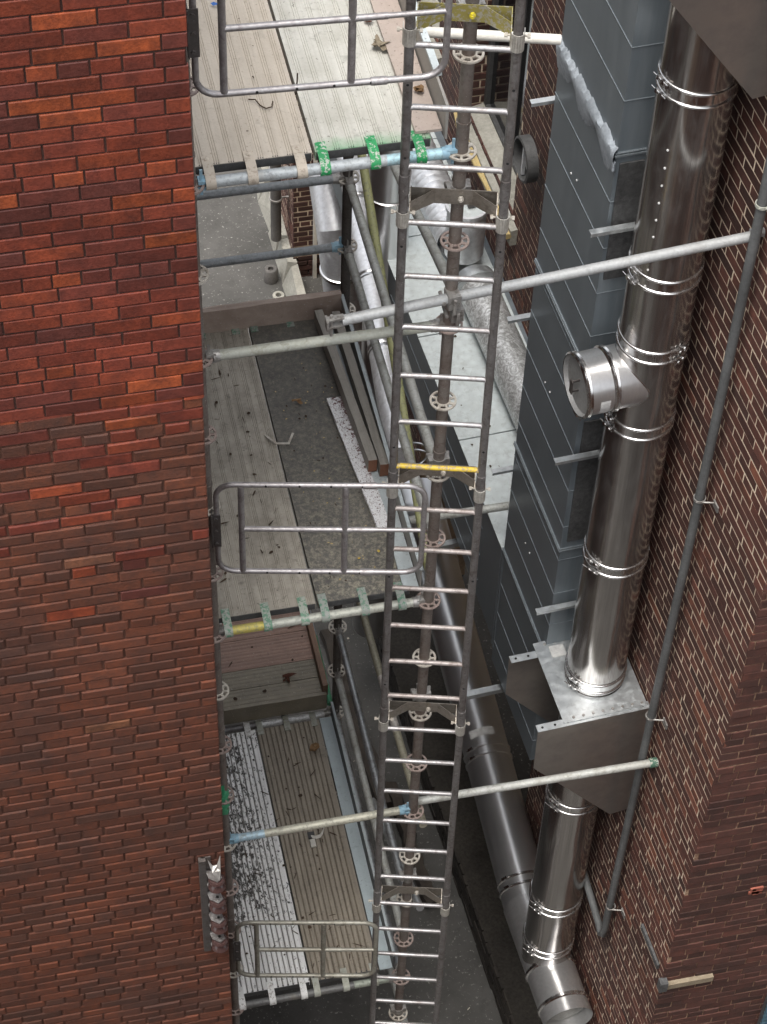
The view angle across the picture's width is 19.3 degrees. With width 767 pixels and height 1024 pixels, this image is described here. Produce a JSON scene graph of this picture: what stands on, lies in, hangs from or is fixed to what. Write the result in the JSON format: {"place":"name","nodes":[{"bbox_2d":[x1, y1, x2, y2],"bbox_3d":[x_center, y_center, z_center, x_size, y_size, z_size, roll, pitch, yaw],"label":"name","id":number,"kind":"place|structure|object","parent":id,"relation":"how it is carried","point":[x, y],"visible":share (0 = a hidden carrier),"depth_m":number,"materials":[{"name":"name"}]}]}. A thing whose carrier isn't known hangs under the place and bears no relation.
{"place":"outdoors","nodes":[
{"label":"outdoors","id":0,"kind":"place"},
{"bbox_2d":[0,0,232,1023],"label":"brick building","id":1,"kind":"structure","parent":0,"point":[111,824],"depth_m":9.26,"materials":[{"name":"red brick"}]},
{"bbox_2d":[198,856,228,952],"bbox_3d":[-0.874,2.059,11.669,0.126,0.932,0.107,-9,51,-9],"label":"insulator rack","id":2,"kind":"object","parent":1,"relation":"attached to","point":[213,900],"visible":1,"depth_m":11.61,"materials":[{"name":"ceramic"}]},
{"bbox_2d":[257,0,319,295],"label":"brick building","id":3,"kind":"structure","parent":0,"point":[298,228],"depth_m":22.81,"materials":[{"name":"brown brick"}]},
{"bbox_2d":[268,3,288,241],"bbox_3d":[-1.001,-4.347,21.133,0.187,4.850,0.131,-30,58,-24],"label":"downpipe","id":4,"kind":"object","parent":3,"relation":"attached to","point":[275,198],"visible":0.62,"depth_m":22.64,"materials":[{"name":"metal"}]},
{"bbox_2d":[197,169,531,1023],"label":"ground","id":5,"kind":"structure","parent":0,"point":[231,225],"depth_m":19.06,"materials":[{"name":"concrete"}]},
{"bbox_2d":[186,2,243,1023],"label":"scaffold standard","id":6,"kind":"object","parent":5,"relation":"on","point":[231,892],"visible":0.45,"depth_m":11.45,"materials":[{"name":"metal"}]},
{"bbox_2d":[221,786,229,814],"bbox_3d":[-0.892,1.576,12.465,0.085,0.320,0.086,-9,51,-9],"label":"green tape wrap","id":7,"kind":"object","parent":6,"relation":"attached to","point":[225,795],"visible":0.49,"depth_m":12.43,"materials":[{"name":"green plastic"}]},
{"bbox_2d":[233,920,378,977],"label":"swing gate","id":8,"kind":"structure","parent":6,"relation":"attached to","point":[323,949],"depth_m":13.67,"materials":[{"name":"metal"}]},
{"bbox_2d":[186,0,452,97],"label":"swing gate","id":9,"kind":"structure","parent":6,"relation":"attached to","point":[352,18],"depth_m":8.38,"materials":[{"name":"metal"}]},
{"bbox_2d":[211,482,427,574],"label":"swing gate","id":10,"kind":"structure","parent":6,"relation":"attached to","point":[344,529],"depth_m":10.57,"materials":[{"name":"metal"}]},
{"bbox_2d":[263,264,277,284],"bbox_3d":[-1.150,-2.428,23.039,0.150,0.160,0.150,-9,51,-9],"label":"drain stub","id":11,"kind":"object","parent":5,"relation":"on","point":[270,272],"visible":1,"depth_m":22.99,"materials":[{"name":"grey plastic"}]},
{"bbox_2d":[273,291,283,298],"bbox_3d":[-1.067,-2.196,22.931,0.120,0.035,0.120,-9,51,-9],"label":"drain ring","id":12,"kind":"object","parent":5,"relation":"on","point":[276,293],"visible":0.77,"depth_m":22.93,"materials":[{"name":"plastic"}]},
{"bbox_2d":[326,156,359,795],"bbox_3d":[-0.279,0.163,14.345,0.150,10.300,0.150,-9,51,-9],"label":"scaffold standard","id":13,"kind":"object","parent":5,"relation":"on","point":[345,237],"visible":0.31,"depth_m":12.58,"materials":[{"name":"metal"}]},
{"bbox_2d":[197,172,344,200],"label":"scaffold tube","id":14,"kind":"object","parent":13,"relation":"attached to","point":[335,178],"visible":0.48,"depth_m":11.91,"materials":[{"name":"metal"}]},
{"bbox_2d":[225,707,330,733],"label":"scaffold tube","id":15,"kind":"object","parent":13,"relation":"attached to","point":[279,721],"visible":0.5,"depth_m":15.76,"materials":[{"name":"metal"}]},
{"bbox_2d":[223,692,326,724],"bbox_3d":[-0.897,1.387,15.691,1.020,0.174,0.029,-9,51,-9],"label":"toe timber","id":16,"kind":"object","parent":15,"relation":"on","point":[273,708],"visible":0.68,"depth_m":15.70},
{"bbox_2d":[398,0,448,138],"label":"toe board","id":17,"kind":"object","parent":13,"relation":"attached to","point":[436,91],"visible":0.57,"depth_m":9.25,"materials":[{"name":"wood"}]},
{"bbox_2d":[415,1,441,75],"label":"edge trim","id":18,"kind":"structure","parent":17,"relation":"on","point":[431,54],"depth_m":9.23,"materials":[{"name":"white metal"}]},
{"bbox_2d":[319,628,435,907],"bbox_3d":[-0.076,2.126,19.262,0.248,0.097,2.909,-13,52,-13],"label":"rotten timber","id":19,"kind":"object","parent":5,"relation":"on","point":[391,799],"visible":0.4,"depth_m":19.09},
{"bbox_2d":[389,0,484,1021],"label":"scaffold standard","id":20,"kind":"object","parent":5,"relation":"on","point":[454,239],"visible":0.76,"depth_m":10.60,"materials":[{"name":"metal"}]},
{"bbox_2d":[238,972,396,1008],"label":"scaffold tube","id":21,"kind":"object","parent":20,"relation":"attached to","point":[297,995],"visible":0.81,"depth_m":14.44,"materials":[{"name":"metal"}]},
{"bbox_2d":[225,722,309,1009],"bbox_3d":[-0.923,2.316,15.060,0.490,0.072,2.163,-9,51,-9],"label":"scaffold plank","id":22,"kind":"object","parent":21,"relation":"on","point":[267,890],"visible":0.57,"depth_m":14.93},
{"bbox_2d":[227,737,364,972],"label":"twig litter","id":23,"kind":"object","parent":22,"relation":"on","point":[302,917],"visible":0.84,"depth_m":15.00,"materials":[{"name":"brown plant"}]},
{"bbox_2d":[255,711,378,996],"bbox_3d":[-0.457,2.246,15.135,0.437,0.072,2.163,-9,51,-9],"label":"scaffold plank","id":24,"kind":"object","parent":21,"relation":"on","point":[330,887],"visible":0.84,"depth_m":15.10,"materials":[{"name":"brown wood"}]},
{"bbox_2d":[307,831,314,838],"bbox_3d":[-0.486,2.171,15.154,0.045,0.010,0.050,-9,51,-9],"label":"black tab","id":25,"kind":"object","parent":24,"relation":"on","point":[309,834],"visible":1,"depth_m":15.15,"materials":[{"name":"black plastic"}]},
{"bbox_2d":[309,742,319,750],"bbox_3d":[-0.476,1.625,15.575,0.063,0.031,0.072,25,54,18],"label":"dead leaf","id":26,"kind":"object","parent":24,"relation":"on","point":[315,746],"visible":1,"depth_m":15.57,"materials":[{"name":"brown plant"}]},
{"bbox_2d":[310,828,323,847],"bbox_3d":[-0.451,2.173,15.147,0.070,0.018,0.191,20,52,14],"label":"white strap","id":27,"kind":"object","parent":24,"relation":"on","point":[313,843],"visible":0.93,"depth_m":15.13,"materials":[{"name":"plastic"}]},
{"bbox_2d":[320,716,391,969],"bbox_3d":[-0.195,2.189,15.148,0.084,0.012,1.990,-9,51,-9],"label":"steel filler","id":28,"kind":"object","parent":21,"relation":"on","point":[352,829],"visible":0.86,"depth_m":15.17,"materials":[{"name":"grey metal"}]},
{"bbox_2d":[229,802,409,843],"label":"scaffold tube","id":29,"kind":"object","parent":20,"relation":"attached to","point":[316,824],"visible":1,"depth_m":12.88,"materials":[{"name":"silver metal"}]},
{"bbox_2d":[219,592,424,635],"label":"scaffold tube","id":30,"kind":"object","parent":20,"relation":"attached to","point":[415,601],"visible":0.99,"depth_m":11.36,"materials":[{"name":"metal"}]},
{"bbox_2d":[249,319,409,622],"bbox_3d":[-0.310,-0.307,12.060,0.475,0.072,2.163,-9,51,-9],"label":"scaffold plank","id":31,"kind":"object","parent":30,"relation":"on","point":[309,444],"visible":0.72,"depth_m":11.97,"materials":[{"name":"grey wood"}]},
{"bbox_2d":[203,290,341,332],"bbox_3d":[-0.740,-1.098,12.560,1.025,0.176,0.044,-9,51,-9],"label":"toe timber","id":32,"kind":"object","parent":31,"relation":"on","point":[248,314],"visible":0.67,"depth_m":12.55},
{"bbox_2d":[264,433,293,444],"bbox_3d":[-0.557,-0.389,12.072,0.162,0.010,0.082,-2,51,-4],"label":"torn tape","id":33,"kind":"object","parent":31,"relation":"on","point":[278,443],"visible":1,"depth_m":12.06,"materials":[{"name":"grey plastic"}]},
{"bbox_2d":[291,398,302,403],"bbox_3d":[-0.469,-0.601,12.239,0.055,0.018,0.046,-9,51,-9],"label":"dead leaf","id":34,"kind":"object","parent":31,"relation":"on","point":[299,401],"visible":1,"depth_m":12.24,"materials":[{"name":"brown plant"}]},
{"bbox_2d":[275,363,374,579],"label":"chip litter","id":35,"kind":"object","parent":31,"relation":"on","point":[329,478],"visible":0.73,"depth_m":11.88,"materials":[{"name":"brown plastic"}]},
{"bbox_2d":[286,367,364,586],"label":"twig litter","id":36,"kind":"object","parent":31,"relation":"on","point":[317,460],"visible":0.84,"depth_m":12.09,"materials":[{"name":"brown wood"}]},
{"bbox_2d":[314,309,376,471],"bbox_3d":[-0.210,-0.669,12.233,0.050,0.094,1.145,-11,52,-11],"label":"timber","id":37,"kind":"object","parent":31,"relation":"on","point":[352,411],"visible":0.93,"depth_m":12.14,"materials":[{"name":"brown wood"}]},
{"bbox_2d":[326,397,386,527],"bbox_3d":[-0.132,-0.264,11.975,0.083,0.026,0.955,-12,52,-12],"label":"painted board","id":38,"kind":"object","parent":31,"relation":"on","point":[373,500],"visible":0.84,"depth_m":11.97,"materials":[{"name":"white paint"}]},
{"bbox_2d":[333,330,417,585],"bbox_3d":[-0.065,-0.345,12.053,0.080,0.010,1.955,-9,51,-9],"label":"steel filler","id":39,"kind":"object","parent":31,"relation":"on","point":[403,560],"visible":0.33,"depth_m":11.64,"materials":[{"name":"grey metal"}]},
{"bbox_2d":[332,311,388,475],"bbox_3d":[-0.132,-0.653,12.223,0.049,0.094,1.151,-10,51,-10],"label":"timber","id":40,"kind":"object","parent":39,"relation":"on","point":[357,385],"visible":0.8,"depth_m":12.13,"materials":[{"name":"wood"}]},
{"bbox_2d":[205,313,444,366],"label":"scaffold tube","id":41,"kind":"object","parent":20,"relation":"attached to","point":[217,355],"visible":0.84,"depth_m":9.81,"materials":[{"name":"metal"}]},
{"bbox_2d":[197,138,457,194],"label":"scaffold tube","id":42,"kind":"object","parent":20,"relation":"attached to","point":[343,165],"visible":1,"depth_m":9.05,"materials":[{"name":"silver metal"}]},
{"bbox_2d":[186,0,311,190],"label":"scaffold plank","id":43,"kind":"object","parent":42,"relation":"on","point":[226,141],"visible":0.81,"depth_m":9.24,"materials":[{"name":"beige wood"}]},
{"bbox_2d":[248,99,272,108],"bbox_3d":[-0.505,-1.673,9.239,0.106,0.014,0.052,6,50,3],"label":"wire scrap","id":44,"kind":"object","parent":43,"relation":"on","point":[271,106],"visible":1,"depth_m":9.24,"materials":[{"name":"grey metal"}]},
{"bbox_2d":[268,0,430,175],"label":"scaffold plank","id":45,"kind":"object","parent":42,"relation":"on","point":[353,121],"visible":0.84,"depth_m":9.33,"materials":[{"name":"wood"}]},
{"bbox_2d":[371,34,388,50],"bbox_3d":[-0.011,-1.974,9.491,0.082,0.024,0.078,17,52,12],"label":"dead leaf","id":46,"kind":"object","parent":45,"relation":"on","point":[379,43],"visible":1,"depth_m":9.49,"materials":[{"name":"beige plant"}]},
{"bbox_2d":[370,0,442,133],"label":"plywood strip","id":47,"kind":"object","parent":45,"relation":"on","point":[425,122],"visible":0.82,"depth_m":9.42,"materials":[{"name":"beige wood"}]},
{"bbox_2d":[413,84,423,91],"bbox_3d":[0.146,-1.740,9.281,0.041,0.025,0.044,-37,60,-28],"label":"dead leaf","id":48,"kind":"object","parent":47,"relation":"on","point":[419,88],"visible":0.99,"depth_m":9.28,"materials":[{"name":"brown plant"}]},
{"bbox_2d":[336,710,397,971],"bbox_3d":[-0.112,2.197,15.193,0.055,0.130,2.058,-9,51,-9],"label":"scaffold tube","id":49,"kind":"object","parent":20,"relation":"attached to","point":[364,822],"visible":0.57,"depth_m":15.30,"materials":[{"name":"metal"}]},
{"bbox_2d":[331,706,394,966],"bbox_3d":[-0.148,2.131,15.124,0.014,0.142,2.010,-9,51,-9],"label":"toe board","id":50,"kind":"object","parent":49,"relation":"attached to","point":[392,958],"visible":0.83,"depth_m":15.14,"materials":[{"name":"pale grey galvanised steel"}]},
{"bbox_2d":[331,702,394,956],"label":"edge trim","id":51,"kind":"structure","parent":50,"relation":"on","point":[361,822],"depth_m":15.14,"materials":[{"name":"grey metal"}]},
{"bbox_2d":[334,668,400,933],"bbox_3d":[-0.098,1.878,14.808,0.055,0.130,2.058,-9,51,-9],"label":"scaffold tube","id":52,"kind":"object","parent":20,"relation":"attached to","point":[338,678],"visible":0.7,"depth_m":14.92,"materials":[{"name":"metal"}]},
{"bbox_2d":[335,624,402,885],"bbox_3d":[-0.083,1.559,14.423,0.055,0.130,2.058,-9,51,-9],"label":"scaffold tube","id":53,"kind":"object","parent":20,"relation":"attached to","point":[339,634],"visible":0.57,"depth_m":14.51,"materials":[{"name":"metal"}]},
{"bbox_2d":[343,240,428,533],"bbox_3d":[0.019,-0.671,11.728,0.055,0.130,2.058,-9,51,-9],"label":"scaffold tube","id":54,"kind":"object","parent":20,"relation":"attached to","point":[348,253],"visible":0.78,"depth_m":11.80,"materials":[{"name":"metal"}]},
{"bbox_2d":[348,309,424,591],"bbox_3d":[0.005,-0.352,12.113,0.055,0.130,2.058,-9,51,-9],"label":"scaffold tube","id":55,"kind":"object","parent":20,"relation":"attached to","point":[423,578],"visible":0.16,"depth_m":12.11,"materials":[{"name":"metal"}]},
{"bbox_2d":[341,303,421,585],"bbox_3d":[-0.023,-0.411,12.039,0.010,0.142,1.990,-9,51,-9],"label":"toe board","id":56,"kind":"object","parent":55,"relation":"attached to","point":[406,534],"visible":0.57,"depth_m":11.93,"materials":[{"name":"grey metal"}]},
{"bbox_2d":[341,294,422,570],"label":"edge trim","id":57,"kind":"structure","parent":56,"relation":"on","point":[379,423],"depth_m":12.00,"materials":[{"name":"grey metal"}]},
{"bbox_2d":[345,171,433,453],"bbox_3d":[0.034,-0.989,11.343,0.055,0.130,2.058,-9,51,-9],"label":"scaffold tube","id":58,"kind":"object","parent":20,"relation":"attached to","point":[411,385],"visible":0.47,"depth_m":11.44,"materials":[{"name":"metal"}]},
{"bbox_2d":[356,602,426,827],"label":"scaffold tube","id":59,"kind":"object","parent":20,"relation":"attached to","point":[400,744],"visible":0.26,"depth_m":13.78,"materials":[{"name":"grey metal"}]},
{"bbox_2d":[357,154,426,568],"bbox_3d":[0.017,-1.051,11.771,0.048,1.710,2.398,-9,51,-9],"label":"scaffold tube","id":60,"kind":"object","parent":20,"relation":"attached to","point":[369,205],"visible":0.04,"depth_m":11.77,"materials":[{"name":"green paint"}]},
{"bbox_2d":[381,922,407,1021],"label":"scaffold tube","id":61,"kind":"object","parent":20,"relation":"attached to","point":[390,971],"depth_m":15.55,"materials":[{"name":"grey metal"}]},
{"bbox_2d":[372,798,423,910],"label":"scaffold tube","id":62,"kind":"object","parent":20,"relation":"attached to","point":[415,898],"visible":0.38,"depth_m":13.90,"materials":[{"name":"grey metal"}]},
{"bbox_2d":[377,1003,430,1023],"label":"ladder bracket","id":63,"kind":"object","parent":20,"relation":"attached to","point":[394,1011],"visible":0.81,"depth_m":14.88,"materials":[{"name":"metal"}]},
{"bbox_2d":[368,867,453,916],"bbox_3d":[0.169,2.266,13.548,0.510,0.125,0.280,3,50,0],"label":"ladder bracket","id":64,"kind":"object","parent":20,"relation":"attached to","point":[391,891],"visible":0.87,"depth_m":13.50,"materials":[{"name":"metal"}]},
{"bbox_2d":[390,165,446,284],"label":"scaffold tube","id":65,"kind":"object","parent":20,"relation":"attached to","point":[434,250],"visible":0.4,"depth_m":10.63,"materials":[{"name":"grey metal"}]},
{"bbox_2d":[374,683,469,736],"bbox_3d":[0.210,1.048,12.090,0.510,0.125,0.262,3,50,0],"label":"ladder bracket","id":66,"kind":"object","parent":20,"relation":"attached to","point":[446,710],"visible":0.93,"depth_m":12.05,"materials":[{"name":"metal"}]},
{"bbox_2d":[382,450,490,503],"bbox_3d":[0.251,-0.183,10.617,0.510,0.125,0.244,3,50,0],"label":"ladder bracket","id":67,"kind":"object","parent":20,"relation":"attached to","point":[466,478],"visible":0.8,"depth_m":10.59,"materials":[{"name":"metal"}]},
{"bbox_2d":[391,175,514,234],"bbox_3d":[0.288,-1.280,9.305,0.510,0.125,0.228,3,50,0],"label":"ladder bracket","id":68,"kind":"object","parent":20,"relation":"attached to","point":[449,193],"visible":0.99,"depth_m":9.28,"materials":[{"name":"metal"}]},
{"bbox_2d":[397,0,530,53],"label":"ladder bracket","id":69,"kind":"object","parent":20,"relation":"attached to","point":[500,18],"visible":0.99,"depth_m":8.56,"materials":[{"name":"yellow metal"}]},
{"bbox_2d":[426,27,560,44],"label":"scaffold tube","id":70,"kind":"object","parent":20,"relation":"attached to","point":[498,36],"visible":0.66,"depth_m":10.01,"materials":[{"name":"white metal"}]},
{"bbox_2d":[369,0,525,1023],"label":"access ladder","id":71,"kind":"object","parent":5,"relation":"on","point":[504,171],"visible":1,"depth_m":10.44,"materials":[{"name":"metal"}]},
{"bbox_2d":[374,591,542,1023],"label":"brick kerb","id":72,"kind":"structure","parent":5,"relation":"on","point":[474,878],"depth_m":18.55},
{"bbox_2d":[525,83,766,1023],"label":"brick building","id":73,"kind":"structure","parent":5,"relation":"on","point":[684,941],"depth_m":12.43,"materials":[{"name":"brown brick"}]},
{"bbox_2d":[409,502,508,523],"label":"scaffold tube","id":74,"kind":"object","parent":73,"relation":"attached to","point":[495,507],"visible":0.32,"depth_m":13.85,"materials":[{"name":"silver metal"}]},
{"bbox_2d":[330,0,669,759],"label":"ventilation duct","id":75,"kind":"object","parent":73,"relation":"attached to","point":[542,462],"visible":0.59,"depth_m":12.29,"materials":[{"name":"metal"}]},
{"bbox_2d":[337,155,414,462],"bbox_3d":[-0.071,-1.486,15.432,0.204,0.290,2.868,-5,51,-6],"label":"horizontal flue","id":76,"kind":"object","parent":75,"relation":"attached to","point":[367,279],"visible":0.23,"depth_m":15.24,"materials":[{"name":"silver metal"}]},
{"bbox_2d":[309,175,361,349],"bbox_3d":[-0.343,-1.751,18.735,0.480,2.587,0.735,-9,51,-9],"label":"segmented elbow flue","id":77,"kind":"object","parent":76,"relation":"attached to","point":[327,212],"visible":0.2,"depth_m":17.89,"materials":[{"name":"metal"}]},
{"bbox_2d":[353,0,420,637],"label":"steel flue","id":78,"kind":"object","parent":75,"relation":"attached to","point":[384,185],"visible":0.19,"depth_m":15.37,"materials":[{"name":"silver metal"}]},
{"bbox_2d":[411,133,526,429],"bbox_3d":[0.630,-1.610,15.126,0.344,0.600,3.794,-11,52,-11],"label":"spiral duct","id":79,"kind":"object","parent":75,"relation":"on","point":[511,349],"visible":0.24,"depth_m":15.00,"materials":[{"name":"metal"}]},
{"bbox_2d":[418,757,658,804],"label":"tie tube","id":80,"kind":"object","parent":73,"relation":"attached to","point":[653,762],"visible":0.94,"depth_m":13.10,"materials":[{"name":"silver metal"}]},
{"bbox_2d":[325,227,764,336],"bbox_3d":[0.732,-0.989,9.893,2.056,0.185,0.116,-12,52,-12],"label":"tie tube","id":81,"kind":"object","parent":73,"relation":"attached to","point":[452,301],"visible":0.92,"depth_m":9.82,"materials":[{"name":"silver metal"}]},
{"bbox_2d":[505,640,648,813],"bbox_3d":[1.126,1.328,13.676,0.690,1.128,0.608,-11,52,-11],"label":"flue support","id":82,"kind":"object","parent":73,"relation":"attached to","point":[585,732],"visible":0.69,"depth_m":13.32,"materials":[{"name":"metal"}]},
{"bbox_2d":[504,2,738,1023],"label":"steel flue","id":83,"kind":"object","parent":82,"relation":"attached to","point":[627,383],"visible":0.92,"depth_m":11.34,"materials":[{"name":"metal"}]},
{"bbox_2d":[399,442,536,908],"bbox_3d":[0.612,1.178,17.245,0.364,0.734,4.061,-9,51,-9],"label":"horizontal flue","id":84,"kind":"object","parent":83,"relation":"attached to","point":[503,815],"visible":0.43,"depth_m":16.72,"materials":[{"name":"metal"}]},
{"bbox_2d":[584,157,766,937],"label":"wall conduit","id":85,"kind":"object","parent":73,"relation":"attached to","point":[699,500],"depth_m":11.63,"materials":[{"name":"grey metal"}]},
{"bbox_2d":[669,0,766,98],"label":"flue support","id":86,"kind":"object","parent":73,"relation":"attached to","point":[732,34],"visible":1,"depth_m":9.27,"materials":[{"name":"metal"}]},
{"bbox_2d":[757,995,766,1023],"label":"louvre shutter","id":87,"kind":"object","parent":73,"relation":"attached to","point":[762,1018],"visible":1,"depth_m":14.65,"materials":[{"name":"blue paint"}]},
{"bbox_3d":[-1.355,0.324,14.171,0.150,10.300,0.150,-9,51,-9],"label":"scaffold standard","id":88,"kind":"object","parent":5,"relation":"on","visible":0},
{"bbox_2d":[204,328,315,637],"bbox_3d":[-0.804,-0.233,11.980,0.513,0.072,2.163,-9,51,-9],"label":"scaffold plank","id":89,"kind":"object","parent":88,"relation":"attached to","point":[266,597],"visible":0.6,"depth_m":11.82,"materials":[{"name":"grey wood"}]},
{"bbox_2d":[211,370,289,582],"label":"twig litter","id":90,"kind":"object","parent":89,"relation":"on","point":[270,552],"visible":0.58,"depth_m":11.84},
{"bbox_2d":[200,236,342,268],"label":"scaffold tube","id":91,"kind":"object","parent":88,"relation":"attached to","point":[332,247],"visible":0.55,"depth_m":12.30,"materials":[{"name":"metal"}]},
{"bbox_2d":[397,0,565,581],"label":"brick building","id":92,"kind":"structure","parent":0,"point":[538,73],"depth_m":15.07,"materials":[{"name":"brown brick"}]},
{"bbox_2d":[484,0,533,176],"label":"window","id":93,"kind":"structure","parent":92,"relation":"in","point":[498,63],"depth_m":15.22,"materials":[{"name":"black glass"}]},
{"bbox_2d":[514,134,538,183],"bbox_3d":[0.888,-2.202,14.074,0.075,0.300,0.300,-11,52,-11],"label":"wall vent","id":94,"kind":"object","parent":92,"relation":"attached to","point":[526,160],"depth_m":14.00,"materials":[{"name":"grey metal"}]},
{"bbox_3d":[-1.068,1.940,17.381,1.062,3.314,1.048,-9,51,-9],"label":"tube support","id":95,"kind":"object","parent":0,"visible":0},
{"bbox_2d":[220,611,306,643],"bbox_3d":[-1.095,0.705,16.203,0.995,0.040,0.575,-9,51,-9],"label":"platform board","id":96,"kind":"object","parent":95,"relation":"on","point":[258,634],"visible":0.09,"depth_m":16.08,"materials":[{"name":"wood"}]},
{"bbox_2d":[229,626,302,700],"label":"twig litter","id":97,"kind":"object","parent":96,"relation":"on","point":[264,691],"visible":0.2,"depth_m":15.86,"materials":[{"name":"brown plant"}]},
{"bbox_2d":[220,630,313,673],"bbox_3d":[-1.005,1.023,15.944,0.995,0.040,0.255,-9,51,-9],"label":"platform board","id":98,"kind":"object","parent":95,"relation":"on","point":[266,651],"visible":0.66,"depth_m":15.96,"materials":[{"name":"brown wood"}]},
{"bbox_2d":[222,659,317,690],"bbox_3d":[-0.961,1.182,15.814,0.995,0.040,0.155,-9,51,-9],"label":"platform board","id":99,"kind":"object","parent":95,"relation":"on","point":[258,677],"visible":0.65,"depth_m":15.82,"materials":[{"name":"wood"}]},
{"bbox_2d":[282,673,296,682],"bbox_3d":[-0.669,1.154,15.793,0.081,0.032,0.105,28,55,20],"label":"dead leaf","id":100,"kind":"object","parent":99,"relation":"on","point":[286,676],"visible":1,"depth_m":15.79,"materials":[{"name":"brown plant"}]},
{"bbox_2d":[223,677,321,707],"bbox_3d":[-0.928,1.297,15.720,0.995,0.040,0.140,-9,51,-9],"label":"platform board","id":101,"kind":"object","parent":95,"relation":"on","point":[280,691],"visible":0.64,"depth_m":15.73,"materials":[{"name":"wood"}]},
{"bbox_2d":[306,610,327,694],"bbox_3d":[-0.558,0.697,16.165,0.041,0.124,1.440,-9,51,-9],"label":"toe timber","id":102,"kind":"object","parent":95,"relation":"on","point":[317,658],"visible":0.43,"depth_m":15.84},
{"bbox_2d":[310,610,331,705],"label":"scaffold tube","id":103,"kind":"object","parent":95,"relation":"on","point":[329,698],"visible":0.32,"depth_m":15.87,"materials":[{"name":"grey metal"}]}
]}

